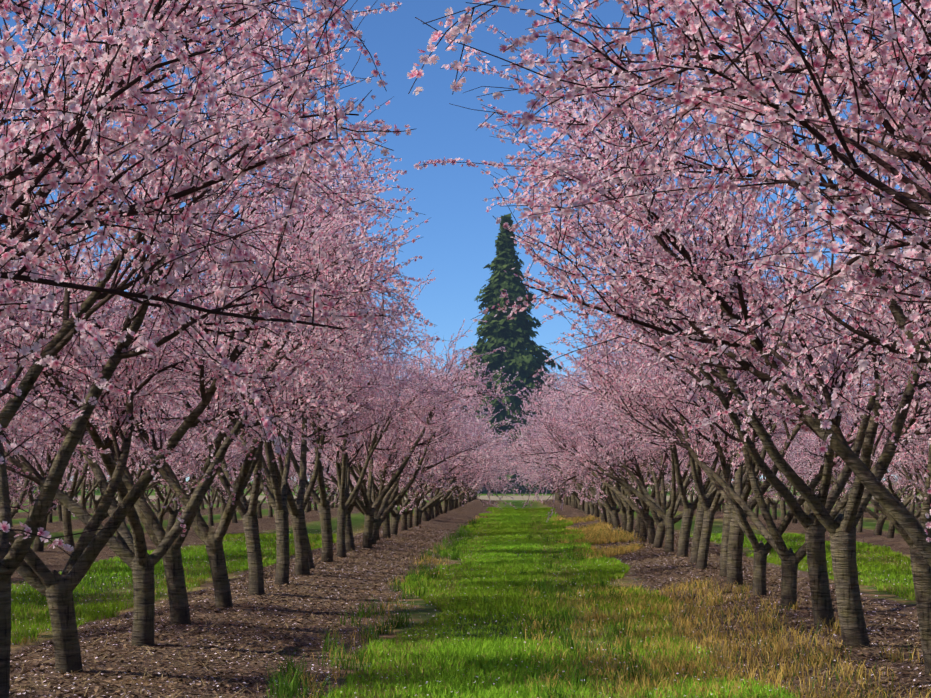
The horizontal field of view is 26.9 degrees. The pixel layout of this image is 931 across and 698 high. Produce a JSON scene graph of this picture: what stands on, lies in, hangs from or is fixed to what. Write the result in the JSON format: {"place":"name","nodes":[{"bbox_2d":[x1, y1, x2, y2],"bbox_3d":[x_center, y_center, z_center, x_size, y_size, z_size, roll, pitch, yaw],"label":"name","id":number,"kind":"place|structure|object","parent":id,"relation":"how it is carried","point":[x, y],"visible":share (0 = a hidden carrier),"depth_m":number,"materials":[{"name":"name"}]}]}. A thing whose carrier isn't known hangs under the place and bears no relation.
{"place":"outdoors","nodes":[
{"label":"outdoors","id":0,"kind":"place"},
{"bbox_2d":[11,507,915,697],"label":"grass","id":1,"kind":"structure","parent":0,"point":[456,658],"depth_m":22.44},
{"bbox_2d":[0,0,930,480],"label":"sky","id":2,"kind":"structure","parent":0,"point":[459,235],"materials":[{"name":"blue"}]},
{"bbox_2d":[9,481,930,697],"bbox_3d":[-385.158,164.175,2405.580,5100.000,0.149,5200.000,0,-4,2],"label":"ground","id":3,"kind":"structure","parent":0,"point":[56,558],"depth_m":21.53,"materials":[{"name":"soil"}]},
{"bbox_2d":[0,349,66,464],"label":"peach tree","id":4,"kind":"object","parent":3,"relation":"on","point":[33,421],"visible":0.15,"depth_m":34.10,"materials":[{"name":"pink plant"}]},
{"bbox_2d":[0,376,92,512],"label":"peach tree","id":5,"kind":"object","parent":3,"relation":"on","point":[10,477],"visible":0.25,"depth_m":31.52,"materials":[{"name":"pink plant"}]},
{"bbox_2d":[0,378,94,545],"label":"peach tree","id":6,"kind":"object","parent":3,"relation":"on","point":[21,499],"visible":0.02,"depth_m":36.25,"materials":[{"name":"pink plant"}]},
{"bbox_2d":[24,442,97,510],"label":"peach tree","id":7,"kind":"object","parent":3,"relation":"on","point":[39,487],"depth_m":62.61,"materials":[{"name":"pink plant"}]},
{"bbox_2d":[40,454,106,520],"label":"peach tree","id":8,"kind":"object","parent":3,"relation":"on","point":[59,508],"depth_m":66.95,"materials":[{"name":"brown plant"}]},
{"bbox_2d":[7,352,170,551],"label":"peach tree","id":9,"kind":"object","parent":3,"relation":"on","point":[38,545],"visible":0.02,"depth_m":38.10,"materials":[{"name":"pink plant"}]},
{"bbox_2d":[43,453,137,510],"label":"peach tree","id":10,"kind":"object","parent":3,"relation":"on","point":[84,499],"depth_m":69.49,"materials":[{"name":"brown plant"}]},
{"bbox_2d":[74,459,109,512],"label":"peach tree","id":11,"kind":"object","parent":3,"relation":"on","point":[95,503],"visible":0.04,"depth_m":71.88,"materials":[{"name":"brown plant"}]},
{"bbox_2d":[62,462,129,516],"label":"peach tree","id":12,"kind":"object","parent":3,"relation":"on","point":[88,482],"visible":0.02,"depth_m":73.17,"materials":[{"name":"pink plant"}]},
{"bbox_2d":[29,337,182,546],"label":"peach tree","id":13,"kind":"object","parent":3,"relation":"on","point":[66,516],"depth_m":40.53,"materials":[{"name":"brown plant"}]},
{"bbox_2d":[29,365,206,539],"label":"peach tree","id":14,"kind":"object","parent":3,"relation":"on","point":[135,458],"visible":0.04,"depth_m":45.28,"materials":[{"name":"pink plant"}]},
{"bbox_2d":[53,391,208,536],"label":"peach tree","id":15,"kind":"object","parent":3,"relation":"on","point":[146,463],"visible":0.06,"depth_m":48.18,"materials":[{"name":"pink plant"}]},
{"bbox_2d":[71,399,213,524],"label":"peach tree","id":16,"kind":"object","parent":3,"relation":"on","point":[161,514],"visible":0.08,"depth_m":50.18,"materials":[{"name":"pink plant"}]},
{"bbox_2d":[5,395,284,536],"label":"peach tree","id":17,"kind":"object","parent":3,"relation":"on","point":[159,478],"visible":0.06,"depth_m":43.07,"materials":[{"name":"pink plant"}]},
{"bbox_2d":[45,397,268,530],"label":"peach tree","id":18,"kind":"object","parent":3,"relation":"on","point":[173,511],"depth_m":52.80,"materials":[{"name":"pink plant"}]},
{"bbox_2d":[132,401,253,529],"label":"peach tree","id":19,"kind":"object","parent":3,"relation":"on","point":[192,480],"visible":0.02,"depth_m":54.86,"materials":[{"name":"pink plant"}]},
{"bbox_2d":[0,0,389,567],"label":"peach tree","id":20,"kind":"object","parent":3,"relation":"on","point":[99,111],"visible":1,"depth_m":5.90,"materials":[{"name":"pink plant"}]},
{"bbox_2d":[0,0,401,436],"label":"peach tree","id":21,"kind":"object","parent":3,"relation":"on","point":[63,336],"visible":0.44,"depth_m":9.64,"materials":[{"name":"pink plant"}]},
{"bbox_2d":[0,110,413,624],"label":"peach tree","id":22,"kind":"object","parent":3,"relation":"on","point":[175,578],"visible":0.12,"depth_m":18.86,"materials":[{"name":"pink plant"}]},
{"bbox_2d":[0,0,414,401],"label":"peach tree","id":23,"kind":"object","parent":3,"relation":"on","point":[297,91],"visible":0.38,"depth_m":7.00,"materials":[{"name":"pink plant"}]},
{"bbox_2d":[0,0,424,697],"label":"peach tree","id":24,"kind":"object","parent":3,"relation":"on","point":[12,558],"visible":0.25,"depth_m":11.89,"materials":[{"name":"pink plant"}]},
{"bbox_2d":[10,157,415,607],"bbox_3d":[-2.981,0.353,21.217,5.897,5.270,4.082,-2,-4,25],"label":"peach tree","id":25,"kind":"object","parent":3,"relation":"on","point":[211,537],"visible":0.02,"depth_m":21.31,"materials":[{"name":"pink plant"}]},
{"bbox_2d":[0,104,436,672],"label":"peach tree","id":26,"kind":"object","parent":3,"relation":"on","point":[55,588],"visible":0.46,"depth_m":14.15,"materials":[{"name":"pink plant"}]},
{"bbox_2d":[0,126,447,646],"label":"peach tree","id":27,"kind":"object","parent":3,"relation":"on","point":[129,550],"visible":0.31,"depth_m":16.58,"materials":[{"name":"pink plant"}]},
{"bbox_2d":[186,401,263,525],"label":"peach tree","id":28,"kind":"object","parent":3,"relation":"on","point":[210,514],"depth_m":59.65,"materials":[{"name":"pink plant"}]},
{"bbox_2d":[104,200,374,584],"bbox_3d":[-3.268,0.676,26.646,3.754,5.373,5.830,0,-4,6],"label":"peach tree","id":29,"kind":"object","parent":3,"relation":"on","point":[278,503],"visible":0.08,"depth_m":26.29,"materials":[{"name":"pink plant"}]},
{"bbox_2d":[210,405,284,519],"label":"peach tree","id":30,"kind":"object","parent":3,"relation":"on","point":[222,500],"visible":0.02,"depth_m":62.12,"materials":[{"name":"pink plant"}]},
{"bbox_2d":[88,179,415,594],"bbox_3d":[-3.283,0.549,23.703,4.022,5.219,5.621,3,-5,-36],"label":"peach tree","id":31,"kind":"object","parent":3,"relation":"on","point":[248,514],"visible":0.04,"depth_m":23.80,"materials":[{"name":"pink plant"}]},
{"bbox_2d":[216,414,329,522],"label":"peach tree","id":32,"kind":"object","parent":3,"relation":"on","point":[234,519],"visible":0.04,"depth_m":64.59,"materials":[{"name":"pink plant"}]},
{"bbox_2d":[231,458,334,497],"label":"peach tree","id":33,"kind":"object","parent":3,"relation":"on","point":[297,482],"visible":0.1,"depth_m":76.81,"materials":[{"name":"pink plant"}]},
{"bbox_2d":[235,441,336,518],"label":"peach tree","id":34,"kind":"object","parent":3,"relation":"on","point":[259,511],"visible":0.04,"depth_m":72.03,"materials":[{"name":"pink plant"}]},
{"bbox_2d":[150,279,430,574],"bbox_3d":[-3.229,1.000,28.705,4.156,4.954,6.825,-1,-4,17],"label":"peach tree","id":35,"kind":"object","parent":3,"relation":"on","point":[296,512],"visible":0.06,"depth_m":28.65,"materials":[{"name":"pink plant"}]},
{"bbox_2d":[191,282,391,561],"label":"peach tree","id":36,"kind":"object","parent":3,"relation":"on","point":[322,502],"visible":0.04,"depth_m":33.17,"materials":[{"name":"pink plant"}]},
{"bbox_2d":[143,270,442,568],"bbox_3d":[-2.950,1.136,30.151,5.514,4.908,3.522,-1,-4,16],"label":"peach tree","id":37,"kind":"object","parent":3,"relation":"on","point":[314,478],"visible":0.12,"depth_m":30.51,"materials":[{"name":"pink plant"}]},
{"bbox_2d":[250,445,362,514],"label":"peach tree","id":38,"kind":"object","parent":3,"relation":"on","point":[333,469],"visible":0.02,"depth_m":79.34,"materials":[{"name":"pink plant"}]},
{"bbox_2d":[192,349,514,543],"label":"peach tree","id":39,"kind":"object","parent":3,"relation":"on","point":[381,517],"visible":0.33,"depth_m":43.30,"materials":[{"name":"pink plant"}]},
{"bbox_2d":[276,294,436,551],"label":"peach tree","id":40,"kind":"object","parent":3,"relation":"on","point":[349,542],"visible":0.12,"depth_m":38.06,"materials":[{"name":"pink plant"}]},
{"bbox_2d":[283,345,481,537],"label":"peach tree","id":41,"kind":"object","parent":3,"relation":"on","point":[386,527],"visible":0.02,"depth_m":47.68,"materials":[{"name":"pink plant"}]},
{"bbox_2d":[299,329,466,556],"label":"peach tree","id":42,"kind":"object","parent":3,"relation":"on","point":[341,522],"visible":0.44,"depth_m":35.78,"materials":[{"name":"pink plant"}]},
{"bbox_2d":[281,365,494,534],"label":"peach tree","id":43,"kind":"object","parent":3,"relation":"on","point":[395,514],"visible":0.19,"depth_m":50.36,"materials":[{"name":"pink plant"}]},
{"bbox_2d":[307,393,485,527],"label":"peach tree","id":44,"kind":"object","parent":3,"relation":"on","point":[409,518],"visible":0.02,"depth_m":56.74,"materials":[{"name":"pink plant"}]},
{"bbox_2d":[348,394,458,527],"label":"peach tree","id":45,"kind":"object","parent":3,"relation":"on","point":[398,503],"visible":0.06,"depth_m":52.35,"materials":[{"name":"pink plant"}]},
{"bbox_2d":[284,314,528,547],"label":"peach tree","id":46,"kind":"object","parent":3,"relation":"on","point":[368,509],"visible":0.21,"depth_m":40.98,"materials":[{"name":"pink plant"}]},
{"bbox_2d":[335,331,477,539],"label":"peach tree","id":47,"kind":"object","parent":3,"relation":"on","point":[373,499],"visible":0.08,"depth_m":44.59,"materials":[{"name":"pink plant"}]},
{"bbox_2d":[323,399,505,519],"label":"peach tree","id":48,"kind":"object","parent":3,"relation":"on","point":[429,510],"visible":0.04,"depth_m":69.71,"materials":[{"name":"pink plant"}]},
{"bbox_2d":[309,417,521,520],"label":"peach tree","id":49,"kind":"object","parent":3,"relation":"on","point":[425,517],"visible":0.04,"depth_m":67.95,"materials":[{"name":"pink plant"}]},
{"bbox_2d":[362,382,496,525],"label":"peach tree","id":50,"kind":"object","parent":3,"relation":"on","point":[416,516],"visible":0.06,"depth_m":59.53,"materials":[{"name":"pink plant"}]},
{"bbox_2d":[227,519,655,697],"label":"grass tufts","id":51,"kind":"object","parent":3,"relation":"on","point":[281,688],"visible":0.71,"depth_m":18.65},
{"bbox_2d":[407,382,490,510],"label":"peach tree","id":52,"kind":"object","parent":3,"relation":"on","point":[464,422],"visible":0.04,"depth_m":63.67,"materials":[{"name":"pink plant"}]},
{"bbox_2d":[393,392,513,530],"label":"peach tree","id":53,"kind":"object","parent":3,"relation":"on","point":[458,476],"visible":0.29,"depth_m":53.59,"materials":[{"name":"pink plant"}]},
{"bbox_2d":[375,432,538,524],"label":"peach tree","id":54,"kind":"object","parent":3,"relation":"on","point":[422,510],"visible":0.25,"depth_m":62.20,"materials":[{"name":"pink plant"}]},
{"bbox_2d":[400,429,526,513],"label":"peach tree","id":55,"kind":"object","parent":3,"relation":"on","point":[440,502],"visible":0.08,"depth_m":81.55,"materials":[{"name":"pink plant"}]},
{"bbox_2d":[439,414,494,512],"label":"peach tree","id":56,"kind":"object","parent":3,"relation":"on","point":[444,508],"depth_m":83.46,"materials":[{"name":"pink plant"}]},
{"bbox_2d":[9,528,929,697],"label":"fallen petals","id":57,"kind":"object","parent":3,"relation":"on","point":[427,621],"visible":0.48,"depth_m":19.39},
{"bbox_2d":[9,525,930,697],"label":"mulch chips","id":58,"kind":"object","parent":3,"relation":"on","point":[57,693],"visible":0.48,"depth_m":18.66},
{"bbox_2d":[9,533,930,697],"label":"mulch sticks","id":59,"kind":"object","parent":3,"relation":"on","point":[86,692],"visible":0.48,"depth_m":18.11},
{"bbox_2d":[11,514,930,697],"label":"dry grass","id":60,"kind":"structure","parent":3,"relation":"on","point":[599,534],"depth_m":17.07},
{"bbox_2d":[453,453,513,508],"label":"peach tree","id":61,"kind":"object","parent":3,"relation":"on","point":[462,493],"visible":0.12,"depth_m":96.11,"materials":[{"name":"pink plant"}]},
{"bbox_2d":[458,213,561,493],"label":"conifer","id":62,"kind":"object","parent":3,"relation":"on","point":[524,357],"visible":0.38,"depth_m":230.12,"materials":[{"name":"green plant"}]},
{"bbox_2d":[508,457,562,502],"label":"peach tree","id":63,"kind":"object","parent":3,"relation":"on","point":[561,495],"visible":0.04,"depth_m":122.97,"materials":[{"name":"pink plant"}]},
{"bbox_2d":[495,387,606,522],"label":"peach tree","id":64,"kind":"object","parent":3,"relation":"on","point":[603,516],"visible":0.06,"depth_m":64.16,"materials":[{"name":"pink plant"}]},
{"bbox_2d":[496,422,620,514],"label":"peach tree","id":65,"kind":"object","parent":3,"relation":"on","point":[521,445],"visible":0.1,"depth_m":73.77,"materials":[{"name":"pink plant"}]},
{"bbox_2d":[526,434,605,510],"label":"peach tree","id":66,"kind":"object","parent":3,"relation":"on","point":[579,500],"visible":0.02,"depth_m":87.52,"materials":[{"name":"pink plant"}]},
{"bbox_2d":[533,411,601,517],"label":"peach tree","id":67,"kind":"object","parent":3,"relation":"on","point":[596,509],"depth_m":71.30,"materials":[{"name":"pink plant"}]},
{"bbox_2d":[499,424,666,517],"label":"peach tree","id":68,"kind":"object","parent":3,"relation":"on","point":[527,465],"visible":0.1,"depth_m":66.27,"materials":[{"name":"pink plant"}]},
{"bbox_2d":[528,426,645,514],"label":"peach tree","id":69,"kind":"object","parent":3,"relation":"on","point":[591,506],"depth_m":78.74,"materials":[{"name":"pink plant"}]},
{"bbox_2d":[526,401,652,525],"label":"peach tree","id":70,"kind":"object","parent":3,"relation":"on","point":[611,501],"depth_m":59.42,"materials":[{"name":"pink plant"}]},
{"bbox_2d":[540,362,654,529],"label":"peach tree","id":71,"kind":"object","parent":3,"relation":"on","point":[622,490],"visible":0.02,"depth_m":54.69,"materials":[{"name":"pink plant"}]},
{"bbox_2d":[477,382,718,527],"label":"peach tree","id":72,"kind":"object","parent":3,"relation":"on","point":[613,511],"visible":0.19,"depth_m":58.18,"materials":[{"name":"pink plant"}]},
{"bbox_2d":[546,355,650,533],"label":"peach tree","id":73,"kind":"object","parent":3,"relation":"on","point":[630,517],"depth_m":49.80,"materials":[{"name":"pink plant"}]},
{"bbox_2d":[533,358,680,536],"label":"peach tree","id":74,"kind":"object","parent":3,"relation":"on","point":[638,522],"depth_m":48.31,"materials":[{"name":"pink plant"}]},
{"bbox_2d":[554,437,667,524],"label":"peach tree","id":75,"kind":"object","parent":3,"relation":"on","point":[608,516],"visible":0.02,"depth_m":61.80,"materials":[{"name":"pink plant"}]},
{"bbox_2d":[553,355,710,531],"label":"peach tree","id":76,"kind":"object","parent":3,"relation":"on","point":[620,505],"visible":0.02,"depth_m":52.19,"materials":[{"name":"pink plant"}]},
{"bbox_2d":[551,371,715,540],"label":"peach tree","id":77,"kind":"object","parent":3,"relation":"on","point":[643,530],"depth_m":45.28,"materials":[{"name":"pink plant"}]},
{"bbox_2d":[492,366,791,551],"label":"peach tree","id":78,"kind":"object","parent":3,"relation":"on","point":[658,509],"visible":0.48,"depth_m":38.84,"materials":[{"name":"pink plant"}]},
{"bbox_2d":[497,334,794,543],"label":"peach tree","id":79,"kind":"object","parent":3,"relation":"on","point":[648,519],"visible":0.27,"depth_m":43.55,"materials":[{"name":"pink plant"}]},
{"bbox_2d":[407,0,930,408],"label":"peach tree","id":80,"kind":"object","parent":3,"relation":"on","point":[856,90],"visible":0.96,"depth_m":6.29,"materials":[{"name":"pink plant"}]},
{"bbox_2d":[414,1,930,566],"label":"peach tree","id":81,"kind":"object","parent":3,"relation":"on","point":[810,419],"visible":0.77,"depth_m":11.66,"materials":[{"name":"pink plant"}]},
{"bbox_2d":[565,303,798,556],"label":"peach tree","id":82,"kind":"object","parent":3,"relation":"on","point":[686,525],"visible":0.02,"depth_m":35.53,"materials":[{"name":"pink plant"}]},
{"bbox_2d":[562,350,817,547],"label":"peach tree","id":83,"kind":"object","parent":3,"relation":"on","point":[660,531],"visible":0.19,"depth_m":40.39,"materials":[{"name":"pink plant"}]},
{"bbox_2d":[477,0,930,455],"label":"peach tree","id":84,"kind":"object","parent":3,"relation":"on","point":[674,135],"visible":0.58,"depth_m":6.93,"materials":[{"name":"pink plant"}]},
{"bbox_2d":[482,78,930,647],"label":"peach tree","id":85,"kind":"object","parent":3,"relation":"on","point":[840,528],"visible":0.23,"depth_m":16.03,"materials":[{"name":"pink plant"}]},
{"bbox_2d":[587,259,837,562],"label":"peach tree","id":86,"kind":"object","parent":3,"relation":"on","point":[711,494],"visible":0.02,"depth_m":33.20,"materials":[{"name":"pink plant"}]},
{"bbox_2d":[578,270,865,568],"bbox_3d":[4.163,1.126,30.203,5.244,4.930,3.764,2,-4,-23],"label":"peach tree","id":87,"kind":"object","parent":3,"relation":"on","point":[711,509],"visible":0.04,"depth_m":30.66,"materials":[{"name":"pink plant"}]},
{"bbox_2d":[514,143,930,625],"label":"peach tree","id":88,"kind":"object","parent":3,"relation":"on","point":[814,530],"visible":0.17,"depth_m":18.30,"materials":[{"name":"pink plant"}]},
{"bbox_2d":[534,167,930,608],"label":"peach tree","id":89,"kind":"object","parent":3,"relation":"on","point":[790,559],"visible":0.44,"depth_m":21.31,"materials":[{"name":"pink plant"}]},
{"bbox_2d":[548,197,930,595],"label":"peach tree","id":90,"kind":"object","parent":3,"relation":"on","point":[761,550],"visible":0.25,"depth_m":23.22,"materials":[{"name":"pink plant"}]},
{"bbox_2d":[555,0,930,543],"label":"peach tree","id":91,"kind":"object","parent":3,"relation":"on","point":[897,312],"visible":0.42,"depth_m":9.58,"materials":[{"name":"pink plant"}]},
{"bbox_2d":[602,233,892,575],"bbox_3d":[4.592,0.762,28.569,4.035,5.463,6.226,1,-4,-17],"label":"peach tree","id":92,"kind":"object","parent":3,"relation":"on","point":[725,539],"visible":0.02,"depth_m":28.27,"materials":[{"name":"pink plant"}]},
{"bbox_2d":[706,444,795,519],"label":"peach tree","id":93,"kind":"object","parent":3,"relation":"on","point":[772,502],"depth_m":68.91,"materials":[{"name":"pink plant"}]},
{"bbox_2d":[572,78,930,673],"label":"peach tree","id":94,"kind":"object","parent":3,"relation":"on","point":[921,570],"visible":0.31,"depth_m":13.96,"materials":[{"name":"pink plant"}]},
{"bbox_2d":[757,445,815,521],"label":"peach tree","id":95,"kind":"object","parent":3,"relation":"on","point":[783,508],"depth_m":66.37,"materials":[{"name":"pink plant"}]},
{"bbox_2d":[667,237,907,584],"bbox_3d":[4.467,0.774,25.899,4.306,5.045,6.872,0,-4,-3],"label":"peach tree","id":96,"kind":"object","parent":3,"relation":"on","point":[734,556],"visible":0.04,"depth_m":25.82,"materials":[{"name":"pink plant"}]},
{"bbox_2d":[761,447,813,522],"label":"peach tree","id":97,"kind":"object","parent":3,"relation":"on","point":[794,519],"depth_m":64.14,"materials":[{"name":"pink plant"}]},
{"bbox_2d":[773,398,852,514],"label":"peach tree","id":98,"kind":"object","parent":3,"relation":"on","point":[808,508],"visible":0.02,"depth_m":59.23,"materials":[{"name":"pink plant"}]},
{"bbox_2d":[784,378,881,531],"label":"peach tree","id":99,"kind":"object","parent":3,"relation":"on","point":[860,526],"visible":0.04,"depth_m":52.60,"materials":[{"name":"pink plant"}]},
{"bbox_2d":[777,400,891,498],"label":"peach tree","id":100,"kind":"object","parent":3,"relation":"on","point":[812,451],"visible":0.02,"depth_m":54.52,"materials":[{"name":"pink plant"}]},
{"bbox_2d":[761,421,922,534],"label":"peach tree","id":101,"kind":"object","parent":3,"relation":"on","point":[881,519],"visible":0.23,"depth_m":49.88,"materials":[{"name":"pink plant"}]},
{"bbox_2d":[762,400,927,537],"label":"peach tree","id":102,"kind":"object","parent":3,"relation":"on","point":[891,528],"visible":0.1,"depth_m":47.40,"materials":[{"name":"pink plant"}]},
{"bbox_2d":[823,377,926,518],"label":"peach tree","id":103,"kind":"object","parent":3,"relation":"on","point":[917,514],"visible":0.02,"depth_m":44.35,"materials":[{"name":"pink plant"}]},
{"bbox_2d":[823,376,928,504],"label":"peach tree","id":104,"kind":"object","parent":3,"relation":"on","point":[917,486],"visible":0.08,"depth_m":40.30,"materials":[{"name":"pink plant"}]},
{"bbox_2d":[847,462,919,510],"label":"peach tree","id":105,"kind":"object","parent":3,"relation":"on","point":[899,491],"depth_m":75.39,"materials":[{"name":"pink plant"}]},
{"bbox_2d":[842,365,930,486],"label":"peach tree","id":106,"kind":"object","parent":3,"relation":"on","point":[923,449],"visible":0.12,"depth_m":36.33,"materials":[{"name":"pink plant"}]},
{"bbox_2d":[863,372,928,490],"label":"peach tree","id":107,"kind":"object","parent":3,"relation":"on","point":[920,477],"depth_m":42.88,"materials":[{"name":"pink plant"}]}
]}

